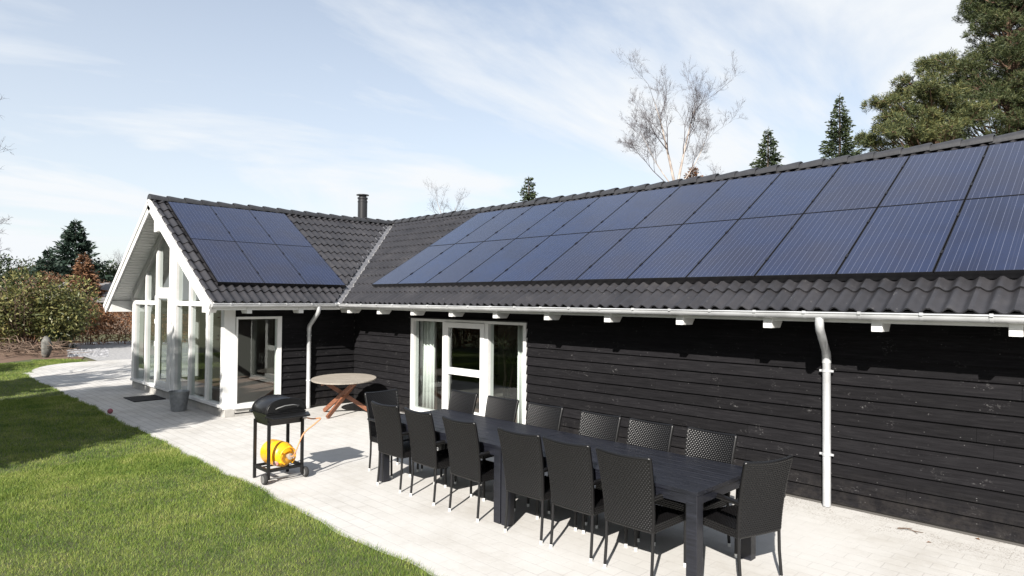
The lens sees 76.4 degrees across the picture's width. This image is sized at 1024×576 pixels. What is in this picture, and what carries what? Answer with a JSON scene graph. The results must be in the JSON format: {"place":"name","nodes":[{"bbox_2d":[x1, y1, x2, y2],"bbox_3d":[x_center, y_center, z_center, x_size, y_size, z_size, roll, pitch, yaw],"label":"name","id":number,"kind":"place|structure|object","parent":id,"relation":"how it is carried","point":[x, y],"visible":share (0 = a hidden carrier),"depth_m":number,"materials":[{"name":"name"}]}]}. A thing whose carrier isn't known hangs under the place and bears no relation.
{"place":"outdoors","nodes":[
{"label":"outdoors","id":0,"kind":"place"},
{"bbox_2d":[0,338,83,362],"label":"bark bed","id":1,"kind":"object","parent":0,"point":[55,355],"visible":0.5,"depth_m":23.23,"materials":[{"name":"brown wood"}]},
{"bbox_2d":[0,335,87,359],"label":"brush pile","id":2,"kind":"object","parent":1,"relation":"on","point":[28,351],"visible":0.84,"depth_m":23.34,"materials":[{"name":"brown wood"}]},
{"bbox_2d":[41,336,51,357],"bbox_3d":[-16.392,2.093,22.919,0.334,0.818,0.336,2,-2,-45],"label":"upright stone","id":3,"kind":"object","parent":1,"relation":"on","point":[45,341],"visible":0.93,"depth_m":22.80,"materials":[{"name":"grey stone"}]},
{"bbox_2d":[0,266,103,350],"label":"rhododendron bush","id":4,"kind":"object","parent":1,"relation":"on","point":[19,326],"visible":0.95,"depth_m":25.62,"materials":[{"name":"green plant"}]},
{"bbox_2d":[36,318,80,349],"bbox_3d":[-18.283,1.855,26.210,1.308,1.400,1.317,0,-1,27],"label":"evergreen shrub","id":5,"kind":"object","parent":1,"relation":"on","point":[58,334],"visible":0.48,"depth_m":26.03,"materials":[{"name":"green plant"}]},
{"bbox_2d":[28,284,101,347],"bbox_3d":[-18.674,1.145,27.154,2.579,2.768,2.579,0,-1,3],"label":"rhododendron bush","id":6,"kind":"object","parent":1,"relation":"on","point":[78,298],"visible":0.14,"depth_m":27.36,"materials":[{"name":"green plant"}]},
{"bbox_2d":[3,331,186,362],"bbox_3d":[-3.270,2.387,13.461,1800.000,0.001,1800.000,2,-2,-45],"label":"ground","id":7,"kind":"structure","parent":0,"point":[100,337],"depth_m":34.13,"materials":[{"name":"brown soil"}]},
{"bbox_2d":[0,251,36,323],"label":"background tree","id":8,"kind":"object","parent":7,"relation":"on","point":[8,269],"visible":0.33,"depth_m":49.23,"materials":[{"name":"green plant"}]},
{"bbox_2d":[3,255,43,303],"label":"background tree","id":9,"kind":"object","parent":7,"relation":"on","point":[24,260],"visible":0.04,"depth_m":54.88,"materials":[{"name":"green plant"}]},
{"bbox_2d":[15,272,67,297],"bbox_3d":[-27.944,0.818,39.891,4.582,3.789,4.820,2,-2,-45],"label":"red shrub","id":10,"kind":"object","parent":7,"relation":"on","point":[55,278],"visible":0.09,"depth_m":39.63,"materials":[{"name":"red plant"}]},
{"bbox_2d":[26,246,65,292],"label":"spruce tree","id":11,"kind":"object","parent":7,"relation":"on","point":[51,265],"visible":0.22,"depth_m":43.80,"materials":[{"name":"green plant"}]},
{"bbox_2d":[17,219,114,289],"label":"fir tree","id":12,"kind":"object","parent":7,"relation":"on","point":[71,236],"visible":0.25,"depth_m":47.55,"materials":[{"name":"green plant"}]},
{"bbox_2d":[28,271,107,288],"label":"red shrub","id":13,"kind":"object","parent":7,"relation":"on","point":[56,277],"visible":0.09,"depth_m":41.18,"materials":[{"name":"red plant"}]},
{"bbox_2d":[59,252,112,333],"bbox_3d":[-24.994,0.360,38.020,3.551,5.064,3.677,2,-2,-45],"label":"brown conifer","id":14,"kind":"object","parent":7,"relation":"on","point":[90,273],"visible":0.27,"depth_m":37.82,"materials":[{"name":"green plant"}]},
{"bbox_2d":[0,296,188,344],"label":"beech hedge","id":15,"kind":"object","parent":7,"relation":"on","point":[111,321],"visible":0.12,"depth_m":29.82,"materials":[{"name":"brown plant"}]},
{"bbox_2d":[71,259,120,282],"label":"background tree","id":16,"kind":"object","parent":7,"relation":"on","point":[112,269],"visible":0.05,"depth_m":51.69,"materials":[{"name":"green plant"}]},
{"bbox_2d":[101,251,120,277],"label":"bare tree","id":17,"kind":"object","parent":7,"relation":"on","point":[114,262],"visible":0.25,"depth_m":55.11,"materials":[{"name":"grey plant"}]},
{"bbox_2d":[46,282,188,333],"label":"neighbour house","id":18,"kind":"structure","parent":7,"relation":"on","point":[106,286],"depth_m":38.08,"materials":[{"name":"brown"}]},
{"bbox_2d":[424,181,469,213],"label":"bare tree","id":19,"kind":"object","parent":7,"relation":"on","point":[432,202],"visible":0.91,"depth_m":45.31,"materials":[{"name":"grey plant"}]},
{"bbox_2d":[514,177,538,201],"bbox_3d":[0.950,-1.615,35.154,4.214,8.873,4.195,2,-2,-45],"label":"spruce tree","id":20,"kind":"object","parent":7,"relation":"on","point":[529,196],"visible":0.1,"depth_m":34.96,"materials":[{"name":"green plant"}]},
{"bbox_2d":[612,48,745,181],"bbox_3d":[7.569,-4.142,30.242,6.213,13.840,3.772,0,-1,5],"label":"birch tree","id":21,"kind":"object","parent":7,"relation":"on","point":[693,117],"visible":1,"depth_m":29.94,"materials":[{"name":"grey plant"}]},
{"bbox_2d":[683,163,703,178],"bbox_3d":[10.568,-2.177,37.893,4.329,10.255,4.347,2,-2,-45],"label":"brown conifer","id":22,"kind":"object","parent":7,"relation":"on","point":[694,172],"depth_m":37.84,"materials":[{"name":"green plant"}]},
{"bbox_2d":[748,127,783,168],"bbox_3d":[13.806,-2.909,34.873,4.125,11.650,4.379,2,-2,-45],"label":"spruce tree","id":23,"kind":"object","parent":7,"relation":"on","point":[767,160],"visible":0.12,"depth_m":34.85,"materials":[{"name":"green plant"}]},
{"bbox_2d":[819,95,863,159],"bbox_3d":[19.975,-4.498,39.775,4.389,15.113,4.421,2,-2,-45],"label":"spruce tree","id":24,"kind":"object","parent":7,"relation":"on","point":[843,131],"visible":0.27,"depth_m":39.81,"materials":[{"name":"green plant"}]},
{"bbox_2d":[852,47,998,153],"bbox_3d":[14.211,-2.763,22.957,3.702,10.898,3.994,1,-1,-5],"label":"pine tree","id":25,"kind":"object","parent":7,"relation":"on","point":[926,119],"visible":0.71,"depth_m":22.19,"materials":[{"name":"green plant"}]},
{"bbox_2d":[917,0,1023,139],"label":"pine tree","id":26,"kind":"object","parent":7,"relation":"on","point":[1002,54],"visible":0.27,"depth_m":24.49,"materials":[{"name":"green plant"}]},
{"bbox_2d":[68,339,187,360],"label":"gravel drive","id":27,"kind":"structure","parent":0,"point":[120,350],"depth_m":27.07,"materials":[{"name":"grey gravel"}]},
{"bbox_2d":[67,348,109,356],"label":"loose stones","id":28,"kind":"object","parent":27,"relation":"on","point":[103,352],"visible":0.98,"depth_m":24.54,"materials":[{"name":"grey gravel"}]},
{"bbox_2d":[0,358,443,575],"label":"lawn","id":29,"kind":"structure","parent":0,"point":[245,572],"depth_m":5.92,"materials":[{"name":"green plant"}]},
{"bbox_2d":[0,96,11,250],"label":"bare tree","id":30,"kind":"object","parent":29,"relation":"on","point":[1,167],"visible":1,"depth_m":14.63,"materials":[{"name":"grey plant"}]},
{"bbox_2d":[0,0,1020,271],"label":"sky","id":31,"kind":"structure","parent":0,"point":[314,106],"materials":[{"name":"blue"}]},
{"bbox_2d":[25,356,1023,575],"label":"patio","id":32,"kind":"structure","parent":0,"point":[341,489],"depth_m":6.21,"materials":[{"name":"concrete"}]},
{"bbox_2d":[123,395,165,401],"bbox_3d":[-7.742,2.324,13.714,0.600,0.018,0.770,2,-2,-45],"label":"doormat","id":33,"kind":"object","parent":32,"relation":"on","point":[143,398],"visible":1,"depth_m":13.63,"materials":[{"name":"black rubber"}]},
{"bbox_2d":[168,390,189,411],"bbox_3d":[-6.288,2.131,12.285,0.372,0.372,0.382,2,-2,-45],"label":"bucket","id":34,"kind":"object","parent":32,"relation":"on","point":[178,399],"visible":1,"depth_m":12.16,"materials":[{"name":"grey metal"}]},
{"bbox_2d":[249,394,309,484],"bbox_3d":[-2.772,1.773,7.744,0.550,0.963,0.640,2,-2,-45],"label":"gas grill","id":35,"kind":"object","parent":32,"relation":"on","point":[268,411],"visible":0.94,"depth_m":7.65,"materials":[{"name":"black metal"}]},
{"bbox_2d":[260,439,295,466],"bbox_3d":[-2.759,1.962,7.716,0.485,0.296,0.296,0,-1,39],"label":"gas cylinder","id":36,"kind":"object","parent":35,"relation":"on","point":[282,452],"visible":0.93,"depth_m":7.61,"materials":[{"name":"yellow paint"}]},
{"bbox_2d":[290,417,320,456],"bbox_3d":[-2.465,1.759,7.711,0.362,0.426,0.230,2,-2,-45],"label":"gas hose","id":37,"kind":"object","parent":36,"relation":"attached to","point":[319,418],"visible":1,"depth_m":7.64,"materials":[{"name":"brown rubber"}]},
{"bbox_2d":[311,373,375,418],"bbox_3d":[-3.112,1.993,12.039,1.170,0.704,1.164,0,-1,0],"label":"round table","id":38,"kind":"object","parent":32,"relation":"on","point":[353,380],"visible":0.96,"depth_m":11.99,"materials":[{"name":"brown wood"}]},
{"bbox_2d":[364,389,422,478],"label":"garden chair","id":39,"kind":"object","parent":32,"relation":"on","point":[388,397],"visible":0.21,"depth_m":8.13,"materials":[{"name":"black wicker"}]},
{"bbox_2d":[371,401,434,492],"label":"garden chair","id":40,"kind":"object","parent":32,"relation":"on","point":[390,433],"visible":0.77,"depth_m":7.28,"materials":[{"name":"black wicker"}]},
{"bbox_2d":[404,407,471,505],"bbox_3d":[-0.807,1.773,7.039,0.606,0.967,0.544,1,-2,-42],"label":"garden chair","id":41,"kind":"object","parent":32,"relation":"on","point":[424,443],"visible":0.84,"depth_m":6.86,"materials":[{"name":"black wicker"}]},
{"bbox_2d":[417,389,477,479],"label":"garden chair","id":42,"kind":"object","parent":32,"relation":"on","point":[462,401],"visible":0.18,"depth_m":8.24,"materials":[{"name":"black wicker"}]},
{"bbox_2d":[379,409,566,523],"bbox_3d":[-0.491,1.894,7.253,0.970,0.738,2.047,2,-2,-45],"label":"garden table","id":43,"kind":"object","parent":32,"relation":"on","point":[489,440],"visible":0.36,"depth_m":7.02,"materials":[{"name":"black wood"}]},
{"bbox_2d":[442,416,515,521],"bbox_3d":[-0.338,1.767,6.551,0.606,0.967,0.544,2,-2,-44],"label":"garden chair","id":44,"kind":"object","parent":32,"relation":"on","point":[465,454],"visible":0.81,"depth_m":6.37,"materials":[{"name":"black wicker"}]},
{"bbox_2d":[454,395,518,491],"bbox_3d":[-0.288,1.787,7.586,0.544,0.967,0.606,-1,-2,43],"label":"garden chair","id":45,"kind":"object","parent":32,"relation":"on","point":[505,409],"visible":0.17,"depth_m":7.75,"materials":[{"name":"black wicker"}]},
{"bbox_2d":[497,427,576,543],"bbox_3d":[0.230,1.760,5.991,0.544,0.967,0.606,-1,-2,43],"label":"garden chair","id":46,"kind":"object","parent":32,"relation":"on","point":[523,463],"visible":0.84,"depth_m":5.80,"materials":[{"name":"black wicker"}]},
{"bbox_2d":[526,402,563,506],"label":"garden chair","id":47,"kind":"object","parent":32,"relation":"on","point":[545,416],"visible":0.22,"depth_m":7.27,"materials":[{"name":"black wicker"}]},
{"bbox_2d":[547,410,621,524],"bbox_3d":[0.737,1.775,6.559,0.544,0.967,0.606,-1,-2,44],"label":"garden chair","id":48,"kind":"object","parent":32,"relation":"on","point":[600,426],"visible":0.19,"depth_m":6.72,"materials":[{"name":"black wicker"}]},
{"bbox_2d":[542,436,627,561],"bbox_3d":[0.627,1.756,5.605,0.544,0.967,0.606,-1,-2,44],"label":"garden chair","id":49,"kind":"object","parent":32,"relation":"on","point":[572,481],"visible":0.84,"depth_m":5.42,"materials":[{"name":"black wicker"}]},
{"bbox_2d":[501,433,755,575],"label":"garden table","id":50,"kind":"object","parent":32,"relation":"on","point":[694,484],"visible":0.51,"depth_m":5.27,"materials":[{"name":"black wood"}]},
{"bbox_2d":[595,418,673,541],"bbox_3d":[1.162,1.770,6.140,0.606,0.967,0.544,2,-2,-44],"label":"garden chair","id":51,"kind":"object","parent":32,"relation":"on","point":[650,434],"visible":0.19,"depth_m":6.29,"materials":[{"name":"black wicker"}]},
{"bbox_2d":[596,447,685,575],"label":"garden chair","id":52,"kind":"object","parent":32,"relation":"on","point":[630,497],"visible":1,"depth_m":5.03,"materials":[{"name":"black wicker"}]},
{"bbox_2d":[654,426,737,546],"bbox_3d":[1.609,1.765,5.708,0.606,0.967,0.544,1,-2,-42],"label":"garden chair","id":53,"kind":"object","parent":32,"relation":"on","point":[711,445],"visible":0.34,"depth_m":5.80,"materials":[{"name":"black wicker"}]},
{"bbox_2d":[703,455,793,575],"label":"garden chair","id":54,"kind":"object","parent":32,"relation":"on","point":[756,509],"visible":0.95,"depth_m":4.88,"materials":[{"name":"black wicker"}]},
{"bbox_2d":[103,130,1023,546],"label":"summer house","id":55,"kind":"structure","parent":0,"point":[845,332],"depth_m":8.40,"materials":[{"name":"wood"}]},
{"bbox_2d":[154,293,171,388],"bbox_3d":[-7.460,1.113,13.893,0.135,2.000,1.025,2,-2,-45],"label":"door","id":56,"kind":"structure","parent":55,"relation":"in","point":[157,321],"depth_m":13.91,"materials":[{"name":"white paint"}]},
{"bbox_2d":[150,311,198,378],"bbox_3d":[-8.406,1.393,16.080,1.200,1.630,0.110,2,-2,-45],"label":"window","id":57,"kind":"structure","parent":55,"relation":"in","point":[184,312],"depth_m":16.43,"materials":[{"name":"white paint"}]},
{"bbox_2d":[233,316,281,408],"bbox_3d":[-4.704,1.358,12.045,0.890,1.660,0.132,2,-2,-45],"label":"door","id":58,"kind":"structure","parent":55,"relation":"in","point":[278,319],"depth_m":12.26,"materials":[{"name":"white paint"}]},
{"bbox_2d":[419,321,436,409],"bbox_3d":[-1.602,1.315,12.208,0.129,1.880,0.596,2,-2,-45],"label":"curtain","id":59,"kind":"object","parent":55,"relation":"hanging from","point":[428,369],"visible":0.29,"depth_m":12.14,"materials":[{"name":"white fabric"}]},
{"bbox_2d":[409,317,527,423],"bbox_3d":[-0.800,1.401,11.027,0.165,1.755,2.990,2,-2,-45],"label":"window","id":60,"kind":"structure","parent":55,"relation":"in","point":[486,372],"depth_m":10.89,"materials":[{"name":"white paint"}]},
{"bbox_2d":[494,329,517,398],"bbox_3d":[-0.083,1.499,11.767,1.017,1.549,1.185,2,-2,-45],"label":"potted plant","id":61,"kind":"object","parent":55,"relation":"on","point":[512,360],"visible":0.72,"depth_m":11.73,"materials":[{"name":"green plant"}]},
{"bbox_2d":[517,325,522,423],"bbox_3d":[0.169,1.294,10.421,0.113,1.880,0.245,1,-1,-33],"label":"curtain","id":62,"kind":"object","parent":55,"relation":"hanging from","point":[520,373],"visible":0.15,"depth_m":10.43,"materials":[{"name":"white fabric"}]},
{"bbox_2d":[701,160,720,175],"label":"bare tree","id":63,"kind":"object","parent":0,"point":[714,169],"visible":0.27,"depth_m":42.12,"materials":[{"name":"plant"}]}
]}

